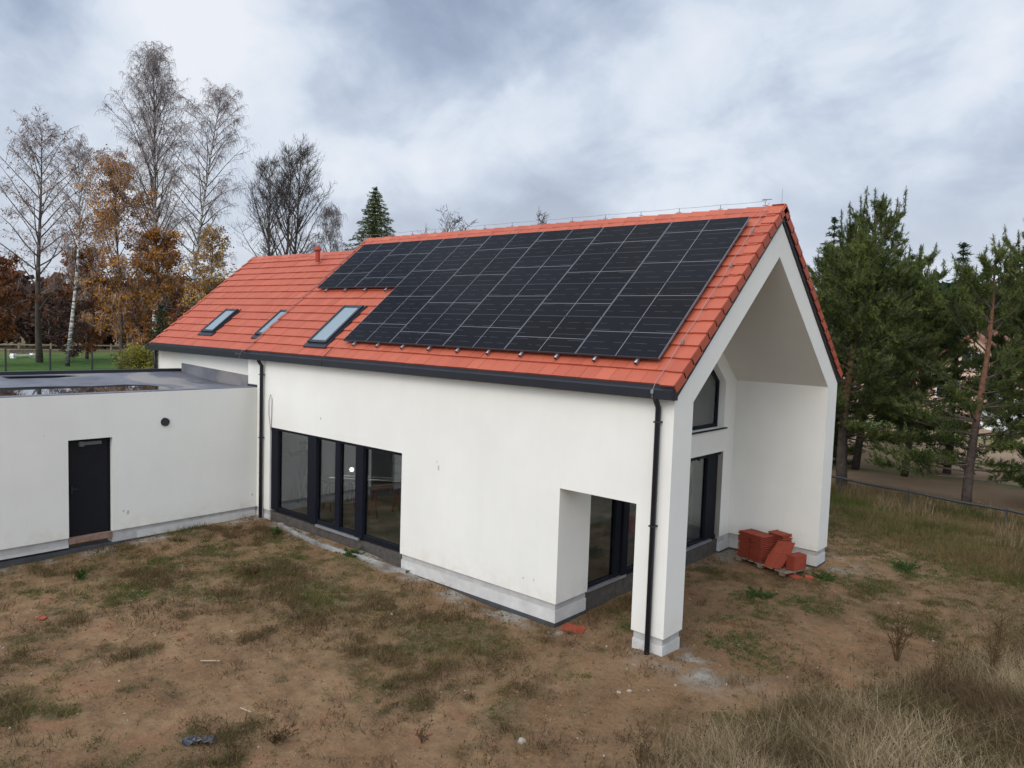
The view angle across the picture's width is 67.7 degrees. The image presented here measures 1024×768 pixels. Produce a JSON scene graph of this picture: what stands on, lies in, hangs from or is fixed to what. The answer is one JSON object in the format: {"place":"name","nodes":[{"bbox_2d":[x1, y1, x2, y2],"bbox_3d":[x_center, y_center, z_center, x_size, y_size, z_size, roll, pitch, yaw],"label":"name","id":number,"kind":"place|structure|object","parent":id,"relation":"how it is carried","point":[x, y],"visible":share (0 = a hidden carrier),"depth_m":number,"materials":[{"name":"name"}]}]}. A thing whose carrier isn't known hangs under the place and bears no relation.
{"place":"outdoors","nodes":[
{"label":"outdoors","id":0,"kind":"place"},
{"bbox_2d":[1,521,991,765],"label":"pebbles","id":1,"kind":"object","parent":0,"point":[417,630],"visible":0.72,"depth_m":12.72,"materials":[{"name":"stone"}]},
{"bbox_2d":[0,322,1023,767],"bbox_3d":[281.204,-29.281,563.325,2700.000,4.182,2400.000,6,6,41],"label":"ground","id":2,"kind":"structure","parent":0,"point":[154,732],"depth_m":12.17,"materials":[{"name":"soil"}]},
{"bbox_2d":[9,350,35,357],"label":"garden bench","id":3,"kind":"object","parent":2,"relation":"on","point":[12,353],"visible":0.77,"depth_m":60.02,"materials":[{"name":"white paint"}]},
{"bbox_2d":[0,251,45,343],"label":"beech tree","id":4,"kind":"object","parent":2,"relation":"on","point":[9,276],"visible":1,"depth_m":51.53,"materials":[{"name":"brown plant"}]},
{"bbox_2d":[36,616,46,619],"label":"broken tile","id":5,"kind":"object","parent":2,"relation":"on","point":[41,617],"visible":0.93,"depth_m":13.21,"materials":[{"name":"ceramic"}]},
{"bbox_2d":[0,105,114,362],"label":"birch tree","id":6,"kind":"object","parent":2,"relation":"on","point":[40,249],"visible":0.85,"depth_m":55.29,"materials":[{"name":"grey plant"}]},
{"bbox_2d":[34,293,105,359],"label":"tree","id":7,"kind":"object","parent":2,"relation":"on","point":[65,314],"visible":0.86,"depth_m":57.49,"materials":[{"name":"brown plant"}]},
{"bbox_2d":[2,348,140,370],"bbox_3d":[-21.139,-0.529,38.399,14.611,2.450,0.082,-1,5,-38],"label":"panel fence","id":8,"kind":"object","parent":2,"relation":"on","point":[5,358],"visible":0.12,"depth_m":37.23,"materials":[{"name":"black metal"}]},
{"bbox_2d":[0,343,144,355],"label":"field fence","id":9,"kind":"object","parent":2,"relation":"on","point":[50,345],"visible":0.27,"depth_m":63.78,"materials":[{"name":"brown wood"}]},
{"bbox_2d":[68,559,79,580],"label":"tall weed","id":10,"kind":"object","parent":2,"relation":"on","point":[75,570],"visible":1,"depth_m":15.17,"materials":[{"name":"brown plant"}]},
{"bbox_2d":[30,133,120,365],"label":"birch tree","id":11,"kind":"object","parent":2,"relation":"on","point":[73,152],"visible":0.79,"depth_m":53.29,"materials":[{"name":"grey plant"}]},
{"bbox_2d":[42,243,123,358],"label":"beech tree","id":12,"kind":"object","parent":2,"relation":"on","point":[89,345],"visible":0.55,"depth_m":60.84,"materials":[{"name":"brown plant"}]},
{"bbox_2d":[76,570,89,579],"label":"leafy weed","id":13,"kind":"object","parent":2,"relation":"on","point":[82,575],"visible":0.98,"depth_m":15.25,"materials":[{"name":"green plant"}]},
{"bbox_2d":[0,297,181,349],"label":"undergrowth","id":14,"kind":"object","parent":2,"relation":"on","point":[26,325],"visible":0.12,"depth_m":70.28,"materials":[{"name":"brown plant"}]},
{"bbox_2d":[0,268,225,321],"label":"forest","id":15,"kind":"object","parent":2,"relation":"on","point":[26,282],"visible":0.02,"depth_m":118.94,"materials":[{"name":"brown plant"}]},
{"bbox_2d":[68,149,188,368],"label":"birch tree","id":16,"kind":"object","parent":2,"relation":"on","point":[110,169],"visible":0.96,"depth_m":47.99,"materials":[{"name":"brown plant"}]},
{"bbox_2d":[106,339,157,368],"bbox_3d":[-18.365,-0.570,37.906,2.958,3.290,2.782,6,6,41],"label":"yellow bush","id":17,"kind":"object","parent":2,"relation":"on","point":[135,357],"visible":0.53,"depth_m":37.45,"materials":[{"name":"green plant"}]},
{"bbox_2d":[96,40,204,362],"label":"birch tree","id":18,"kind":"object","parent":2,"relation":"on","point":[153,72],"visible":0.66,"depth_m":56.47,"materials":[{"name":"grey plant"}]},
{"bbox_2d":[114,225,187,350],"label":"birch tree","id":19,"kind":"object","parent":2,"relation":"on","point":[169,255],"visible":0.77,"depth_m":49.42,"materials":[{"name":"brown plant"}]},
{"bbox_2d":[146,304,169,359],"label":"spruce tree","id":20,"kind":"object","parent":2,"relation":"on","point":[162,320],"visible":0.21,"depth_m":47.07,"materials":[{"name":"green plant"}]},
{"bbox_2d":[147,278,215,324],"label":"tree","id":21,"kind":"object","parent":2,"relation":"on","point":[177,309],"visible":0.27,"depth_m":49.58,"materials":[{"name":"brown plant"}]},
{"bbox_2d":[182,734,213,745],"bbox_3d":[-3.939,4.452,9.581,0.360,0.112,0.160,1,4,-9],"label":"plastic scrap","id":22,"kind":"object","parent":2,"relation":"on","point":[195,739],"visible":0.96,"depth_m":9.55,"materials":[{"name":"grey plastic"}]},
{"bbox_2d":[141,78,257,285],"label":"birch tree","id":23,"kind":"object","parent":2,"relation":"on","point":[215,100],"visible":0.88,"depth_m":54.09,"materials":[{"name":"grey plant"}]},
{"bbox_2d":[178,224,236,314],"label":"larch tree","id":24,"kind":"object","parent":2,"relation":"on","point":[217,257],"visible":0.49,"depth_m":45.70,"materials":[{"name":"brown plant"}]},
{"bbox_2d":[234,556,267,575],"bbox_3d":[-5.320,3.780,15.557,0.703,0.325,0.706,6,6,41],"label":"dry shrub","id":25,"kind":"object","parent":2,"relation":"on","point":[252,569],"visible":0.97,"depth_m":15.51,"materials":[{"name":"brown plant"}]},
{"bbox_2d":[269,527,282,534],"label":"leafy weed","id":26,"kind":"object","parent":2,"relation":"on","point":[277,530],"visible":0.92,"depth_m":18.40,"materials":[{"name":"green plant"}]},
{"bbox_2d":[258,721,303,745],"bbox_3d":[-2.924,4.449,9.666,0.535,0.244,0.430,6,6,41],"label":"dry shrub","id":27,"kind":"object","parent":2,"relation":"on","point":[277,739],"visible":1,"depth_m":9.63,"materials":[{"name":"brown plant"}]},
{"bbox_2d":[227,133,337,256],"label":"oak tree","id":28,"kind":"object","parent":2,"relation":"on","point":[284,194],"visible":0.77,"depth_m":53.71,"materials":[{"name":"grey plant"}]},
{"bbox_2d":[297,204,347,252],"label":"birch tree","id":29,"kind":"object","parent":2,"relation":"on","point":[332,224],"visible":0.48,"depth_m":57.38,"materials":[{"name":"grey plant"}]},
{"bbox_2d":[277,523,406,572],"bbox_3d":[-4.167,3.771,17.683,4.920,0.193,0.479,6,6,41],"label":"foundation membrane","id":30,"kind":"object","parent":2,"relation":"on","point":[359,556],"visible":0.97,"depth_m":17.19,"materials":[{"name":"plastic"}]},
{"bbox_2d":[335,547,366,556],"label":"leafy weed","id":31,"kind":"object","parent":2,"relation":"on","point":[348,553],"visible":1,"depth_m":16.93,"materials":[{"name":"green plant"}]},
{"bbox_2d":[344,186,395,250],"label":"thuja tree","id":32,"kind":"object","parent":2,"relation":"on","point":[375,224],"visible":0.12,"depth_m":53.13,"materials":[{"name":"green plant"}]},
{"bbox_2d":[0,189,842,656],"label":"house","id":33,"kind":"structure","parent":2,"relation":"on","point":[554,425],"depth_m":16.46,"materials":[{"name":"paint"}]},
{"bbox_2d":[68,437,112,544],"bbox_3d":[-9.500,2.358,17.109,0.260,2.308,0.918,6,6,41],"label":"door","id":34,"kind":"structure","parent":33,"relation":"in","point":[88,459],"depth_m":17.11,"materials":[{"name":"grey metal"}]},
{"bbox_2d":[271,427,401,550],"bbox_3d":[-4.266,2.387,18.072,5.120,2.206,0.155,6,6,41],"label":"window","id":35,"kind":"structure","parent":33,"relation":"in","point":[336,486],"depth_m":17.87,"materials":[{"name":"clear glass"}]},
{"bbox_2d":[586,452,720,592],"bbox_3d":[3.187,2.788,16.512,0.180,2.161,5.548,6,6,41],"label":"glazed door","id":36,"kind":"structure","parent":33,"relation":"in","point":[612,521],"depth_m":15.42,"materials":[{"name":"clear glass"}]},
{"bbox_2d":[692,369,727,434],"bbox_3d":[3.391,-0.510,16.349,0.301,3.337,5.360,6,6,41],"label":"window","id":37,"kind":"structure","parent":33,"relation":"in","point":[705,406],"depth_m":18.07,"materials":[{"name":"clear glass"}]},
{"bbox_2d":[414,715,433,743],"bbox_3d":[-1.109,4.461,9.733,0.264,0.305,0.337,0,5,-21],"label":"dry shrub","id":38,"kind":"object","parent":2,"relation":"on","point":[421,737],"visible":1,"depth_m":9.75,"materials":[{"name":"brown plant"}]},
{"bbox_2d":[418,205,478,233],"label":"bare treetop","id":39,"kind":"object","parent":2,"relation":"on","point":[454,224],"visible":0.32,"depth_m":48.94,"materials":[{"name":"grey plant"}]},
{"bbox_2d":[0,517,1023,767],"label":"soil crumbs","id":40,"kind":"object","parent":2,"relation":"on","point":[448,655],"visible":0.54,"depth_m":12.50,"materials":[{"name":"brown soil"}]},
{"bbox_2d":[0,514,1023,767],"bbox_3d":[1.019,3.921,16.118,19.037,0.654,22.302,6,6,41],"label":"weeds","id":41,"kind":"object","parent":2,"relation":"on","point":[492,716],"visible":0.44,"depth_m":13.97,"materials":[{"name":"green plant"}]},
{"bbox_2d":[517,737,525,743],"bbox_3d":[0.127,4.604,9.847,0.110,0.062,0.080,1,4,-17],"label":"stone","id":42,"kind":"object","parent":2,"relation":"on","point":[519,741],"visible":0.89,"depth_m":9.83,"materials":[{"name":"white stone"}]},
{"bbox_2d":[69,536,982,678],"bbox_3d":[1.374,4.171,15.236,19.807,0.265,7.213,2,4,-4],"label":"ground clover","id":43,"kind":"object","parent":2,"relation":"on","point":[754,638],"visible":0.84,"depth_m":14.71,"materials":[{"name":"green plant"}]},
{"bbox_2d":[535,210,551,224],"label":"bare treetop","id":44,"kind":"object","parent":2,"relation":"on","point":[540,214],"visible":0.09,"depth_m":44.26,"materials":[{"name":"grey plant"}]},
{"bbox_2d":[559,622,586,633],"bbox_3d":[1.099,4.375,13.661,0.420,0.031,0.330,7,6,20],"label":"roof tile","id":45,"kind":"object","parent":2,"relation":"on","point":[579,628],"visible":1,"depth_m":13.64,"materials":[{"name":"ceramic"}]},
{"bbox_2d":[626,719,657,767],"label":"seed weed","id":46,"kind":"object","parent":2,"relation":"on","point":[640,751],"visible":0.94,"depth_m":9.16,"materials":[{"name":"brown plant"}]},
{"bbox_2d":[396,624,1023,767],"bbox_3d":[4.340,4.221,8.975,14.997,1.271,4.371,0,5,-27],"label":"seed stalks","id":47,"kind":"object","parent":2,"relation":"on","point":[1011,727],"visible":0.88,"depth_m":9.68,"materials":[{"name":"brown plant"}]},
{"bbox_2d":[422,619,1023,767],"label":"dry grass","id":48,"kind":"structure","parent":2,"relation":"on","point":[990,703],"depth_m":9.99,"materials":[{"name":"beige plant"}]},
{"bbox_2d":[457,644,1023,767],"bbox_3d":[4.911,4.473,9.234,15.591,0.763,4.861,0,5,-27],"label":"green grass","id":49,"kind":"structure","parent":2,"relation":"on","point":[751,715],"depth_m":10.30,"materials":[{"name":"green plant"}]},
{"bbox_2d":[744,586,778,598],"bbox_3d":[5.112,4.309,15.664,0.688,0.154,0.598,3,4,9],"label":"leafy weed","id":50,"kind":"object","parent":2,"relation":"on","point":[759,593],"visible":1,"depth_m":15.61,"materials":[{"name":"green plant"}]},
{"bbox_2d":[735,555,809,575],"bbox_3d":[6.009,4.157,17.650,0.820,0.098,1.450,-1,5,-31],"label":"pallet","id":51,"kind":"object","parent":2,"relation":"on","point":[782,572],"visible":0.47,"depth_m":17.21,"materials":[{"name":"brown wood"}]},
{"bbox_2d":[749,558,765,562],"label":"roof tile","id":52,"kind":"object","parent":51,"relation":"on","point":[763,561],"visible":0.43,"depth_m":17.58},
{"bbox_2d":[749,556,766,560],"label":"roof tile","id":53,"kind":"object","parent":52,"relation":"on","point":[757,558],"visible":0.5,"depth_m":17.57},
{"bbox_2d":[749,554,766,558],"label":"roof tile","id":54,"kind":"object","parent":53,"relation":"on","point":[757,556],"visible":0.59,"depth_m":17.55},
{"bbox_2d":[749,552,767,556],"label":"roof tile","id":55,"kind":"object","parent":54,"relation":"on","point":[758,555],"visible":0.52,"depth_m":17.55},
{"bbox_2d":[749,550,769,554],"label":"roof tile","id":56,"kind":"object","parent":55,"relation":"on","point":[759,553],"visible":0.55,"depth_m":17.57,"materials":[{"name":"red ceramic"}]},
{"bbox_2d":[749,549,771,553],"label":"roof tile","id":57,"kind":"object","parent":56,"relation":"on","point":[754,550],"visible":0.52,"depth_m":17.57,"materials":[{"name":"red ceramic"}]},
{"bbox_2d":[750,547,771,551],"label":"roof tile","id":58,"kind":"object","parent":57,"relation":"on","point":[760,549],"visible":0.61,"depth_m":17.58,"materials":[{"name":"red ceramic"}]},
{"bbox_2d":[750,545,773,549],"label":"roof tile","id":59,"kind":"object","parent":58,"relation":"on","point":[762,548],"visible":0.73,"depth_m":17.58,"materials":[{"name":"red ceramic"}]},
{"bbox_2d":[750,543,773,547],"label":"roof tile","id":60,"kind":"object","parent":59,"relation":"on","point":[761,546],"visible":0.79,"depth_m":17.57,"materials":[{"name":"red ceramic"}]},
{"bbox_2d":[750,541,773,545],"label":"roof tile","id":61,"kind":"object","parent":60,"relation":"on","point":[771,543],"visible":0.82,"depth_m":17.58,"materials":[{"name":"red ceramic"}]},
{"bbox_2d":[750,539,773,543],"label":"roof tile","id":62,"kind":"object","parent":61,"relation":"on","point":[762,542],"visible":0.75,"depth_m":17.58,"materials":[{"name":"red ceramic"}]},
{"bbox_2d":[750,537,773,541],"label":"roof tile","id":63,"kind":"object","parent":62,"relation":"on","point":[761,540],"visible":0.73,"depth_m":17.58,"materials":[{"name":"red ceramic"}]},
{"bbox_2d":[750,535,773,539],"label":"roof tile","id":64,"kind":"object","parent":63,"relation":"on","point":[761,538],"visible":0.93,"depth_m":17.56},
{"bbox_2d":[750,532,773,538],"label":"roof tile","id":65,"kind":"object","parent":64,"relation":"on","point":[763,535],"visible":1,"depth_m":17.63,"materials":[{"name":"red ceramic"}]},
{"bbox_2d":[764,554,782,569],"bbox_3d":[5.927,4.014,17.228,0.420,0.330,0.042,-2,-43,51],"label":"roof tile","id":66,"kind":"object","parent":51,"relation":"on","point":[772,566],"visible":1,"depth_m":17.16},
{"bbox_2d":[766,551,784,566],"bbox_3d":[5.975,3.954,17.240,0.420,0.330,0.042,-2,-43,51],"label":"roof tile","id":67,"kind":"object","parent":66,"relation":"on","point":[772,563],"visible":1,"depth_m":17.20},
{"bbox_2d":[768,548,785,563],"bbox_3d":[6.023,3.895,17.252,0.420,0.330,0.042,-2,-43,51],"label":"roof tile","id":68,"kind":"object","parent":67,"relation":"on","point":[774,560],"visible":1,"depth_m":17.21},
{"bbox_2d":[770,546,789,560],"bbox_3d":[6.072,3.835,17.264,0.420,0.330,0.042,-2,-43,51],"label":"roof tile","id":69,"kind":"object","parent":68,"relation":"on","point":[776,557],"visible":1,"depth_m":17.21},
{"bbox_2d":[772,543,791,557],"bbox_3d":[6.120,3.776,17.276,0.420,0.330,0.042,-2,-43,51],"label":"roof tile","id":70,"kind":"object","parent":69,"relation":"on","point":[778,555],"visible":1,"depth_m":17.24,"materials":[{"name":"red ceramic"}]},
{"bbox_2d":[773,540,794,554],"bbox_3d":[6.168,3.716,17.288,0.420,0.330,0.042,-2,-43,51],"label":"roof tile","id":71,"kind":"object","parent":70,"relation":"on","point":[782,547],"visible":1,"depth_m":17.29,"materials":[{"name":"red ceramic"}]},
{"bbox_2d":[793,554,806,570],"bbox_3d":[6.426,3.990,17.035,0.420,0.330,0.042,-1,6,-31],"label":"roof tile","id":72,"kind":"object","parent":51,"relation":"on","point":[799,562],"visible":1,"depth_m":17.02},
{"bbox_2d":[786,573,802,578],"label":"broken tile","id":73,"kind":"object","parent":2,"relation":"on","point":[794,576],"visible":0.79,"depth_m":16.95,"materials":[{"name":"ceramic"}]},
{"bbox_2d":[805,575,813,579],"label":"broken tile","id":74,"kind":"object","parent":2,"relation":"on","point":[808,577],"visible":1,"depth_m":16.91,"materials":[{"name":"ceramic"}]},
{"bbox_2d":[812,571,835,580],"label":"leafy weed","id":75,"kind":"object","parent":2,"relation":"on","point":[825,575],"visible":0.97,"depth_m":16.92,"materials":[{"name":"green plant"}]},
{"bbox_2d":[810,225,880,457],"bbox_3d":[14.482,-1.946,34.069,5.962,10.466,6.088,6,6,41],"label":"pine tree","id":76,"kind":"object","parent":2,"relation":"on","point":[823,263],"visible":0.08,"depth_m":33.83,"materials":[{"name":"green plant"}]},
{"bbox_2d":[832,399,865,465],"bbox_3d":[13.053,1.847,31.688,3.274,3.311,3.201,6,6,41],"label":"young pine","id":77,"kind":"object","parent":2,"relation":"on","point":[850,450],"visible":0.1,"depth_m":31.10,"materials":[{"name":"green plant"}]},
{"bbox_2d":[815,217,885,450],"bbox_3d":[15.293,-2.492,36.878,5.530,11.202,5.657,6,6,41],"label":"spruce tree","id":78,"kind":"object","parent":2,"relation":"on","point":[834,220],"visible":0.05,"depth_m":36.52,"materials":[{"name":"green plant"}]},
{"bbox_2d":[806,185,943,469],"bbox_3d":[14.010,-2.176,30.843,5.191,11.416,7.066,3,4,10],"label":"pine tree","id":79,"kind":"object","parent":2,"relation":"on","point":[889,223],"visible":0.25,"depth_m":29.64,"materials":[{"name":"green plant"}]},
{"bbox_2d":[812,217,954,486],"bbox_3d":[11.963,-1.048,26.648,6.232,9.659,7.043,6,6,41],"label":"pine tree","id":80,"kind":"object","parent":2,"relation":"on","point":[864,277],"visible":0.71,"depth_m":25.73,"materials":[{"name":"green plant"}]},
{"bbox_2d":[877,604,923,661],"bbox_3d":[6.452,4.143,12.678,0.683,1.009,0.534,6,6,41],"label":"dry shrub","id":81,"kind":"object","parent":2,"relation":"on","point":[897,642],"visible":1,"depth_m":12.68,"materials":[{"name":"brown plant"}]},
{"bbox_2d":[866,253,939,444],"bbox_3d":[19.921,-1.748,38.606,3.913,9.729,4.085,6,6,41],"label":"spruce tree","id":82,"kind":"object","parent":2,"relation":"on","point":[913,258],"visible":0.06,"depth_m":38.51,"materials":[{"name":"green plant"}]},
{"bbox_2d":[892,558,920,570],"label":"leafy weed","id":83,"kind":"object","parent":2,"relation":"on","point":[905,566],"visible":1,"depth_m":17.81,"materials":[{"name":"green plant"}]},
{"bbox_2d":[832,243,1016,476],"bbox_3d":[15.741,-0.870,29.491,6.603,9.084,6.133,6,6,41],"label":"pine tree","id":84,"kind":"object","parent":2,"relation":"on","point":[940,322],"visible":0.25,"depth_m":28.64,"materials":[{"name":"green plant"}]},
{"bbox_2d":[829,481,1023,594],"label":"meadow grass","id":85,"kind":"structure","parent":2,"relation":"on","point":[840,498],"depth_m":22.14,"materials":[{"name":"plant"}]},
{"bbox_2d":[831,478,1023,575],"bbox_3d":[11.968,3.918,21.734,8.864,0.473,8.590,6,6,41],"label":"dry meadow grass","id":86,"kind":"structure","parent":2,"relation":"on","point":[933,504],"depth_m":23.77,"materials":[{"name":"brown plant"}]},
{"bbox_2d":[831,475,1023,528],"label":"wire fence","id":87,"kind":"object","parent":2,"relation":"on","point":[908,491],"visible":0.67,"depth_m":23.57,"materials":[{"name":"black metal"}]},
{"bbox_2d":[926,646,951,676],"bbox_3d":[6.729,4.434,12.007,0.392,0.533,0.467,6,6,41],"label":"dry shrub","id":88,"kind":"object","parent":2,"relation":"on","point":[938,660],"visible":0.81,"depth_m":12.03,"materials":[{"name":"brown plant"}]},
{"bbox_2d":[863,233,1023,508],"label":"pine tree","id":89,"kind":"object","parent":2,"relation":"on","point":[977,407],"visible":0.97,"depth_m":23.75,"materials":[{"name":"green plant"}]},
{"bbox_2d":[912,242,994,474],"bbox_3d":[17.806,-1.034,30.697,2.685,9.369,3.086,1,4,-11],"label":"spruce tree","id":90,"kind":"object","parent":2,"relation":"on","point":[963,245],"visible":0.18,"depth_m":30.52,"materials":[{"name":"green plant"}]},
{"bbox_2d":[888,265,1023,352],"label":"conifer forest","id":91,"kind":"object","parent":2,"relation":"on","point":[945,285],"visible":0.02,"depth_m":119.07,"materials":[{"name":"green plant"}]},
{"bbox_2d":[916,325,1021,412],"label":"house","id":92,"kind":"structure","parent":2,"relation":"on","point":[981,339],"depth_m":53.65,"materials":[{"name":"white paint"}]},
{"bbox_2d":[946,219,1023,426],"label":"pine tree","id":93,"kind":"object","parent":2,"relation":"on","point":[1017,321],"visible":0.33,"depth_m":27.37,"materials":[{"name":"green plant"}]},
{"bbox_2d":[960,314,1023,443],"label":"pine tree","id":94,"kind":"object","parent":2,"relation":"on","point":[974,366],"visible":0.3,"depth_m":26.58,"materials":[{"name":"green plant"}]},
{"bbox_2d":[975,602,1017,679],"bbox_3d":[7.493,4.038,11.857,0.584,1.360,0.625,6,6,41],"label":"dry shrub","id":95,"kind":"object","parent":2,"relation":"on","point":[995,644],"visible":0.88,"depth_m":11.82,"materials":[{"name":"brown plant"}]},
{"bbox_2d":[980,398,1023,430],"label":"car","id":96,"kind":"object","parent":2,"relation":"on","point":[989,428],"visible":0.04,"depth_m":45.52,"materials":[{"name":"white paint"}]},
{"bbox_2d":[1006,442,1023,487],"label":"young pine","id":97,"kind":"object","parent":2,"relation":"on","point":[1020,483],"visible":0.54,"depth_m":24.82,"materials":[{"name":"green plant"}]},
{"bbox_2d":[0,500,1023,767],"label":"grass","id":98,"kind":"structure","parent":0,"point":[814,588],"depth_m":14.88,"materials":[{"name":"plant"}]},
{"bbox_2d":[0,0,1023,289],"label":"sky","id":99,"kind":"structure","parent":0,"point":[498,112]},
{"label":"roof tile","id":100,"kind":"object","parent":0,"visible":0},
{"bbox_2d":[773,536,792,540],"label":"roof tile","id":101,"kind":"object","parent":100,"relation":"on","point":[783,539],"visible":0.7,"depth_m":17.57,"materials":[{"name":"red ceramic"}]},
{"bbox_2d":[768,533,791,537],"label":"roof tile","id":102,"kind":"object","parent":101,"relation":"on","point":[781,536],"visible":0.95,"depth_m":17.59,"materials":[{"name":"red ceramic"}]},
{"bbox_2d":[768,530,791,536],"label":"roof tile","id":103,"kind":"object","parent":102,"relation":"on","point":[778,533],"visible":1,"depth_m":17.69,"materials":[{"name":"red ceramic"}]},
{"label":"roof tile","id":104,"kind":"object","parent":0,"visible":0},
{"bbox_2d":[739,528,761,534],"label":"roof tile","id":105,"kind":"object","parent":104,"relation":"on","point":[750,531],"visible":1,"depth_m":17.94,"materials":[{"name":"red ceramic"}]}
]}

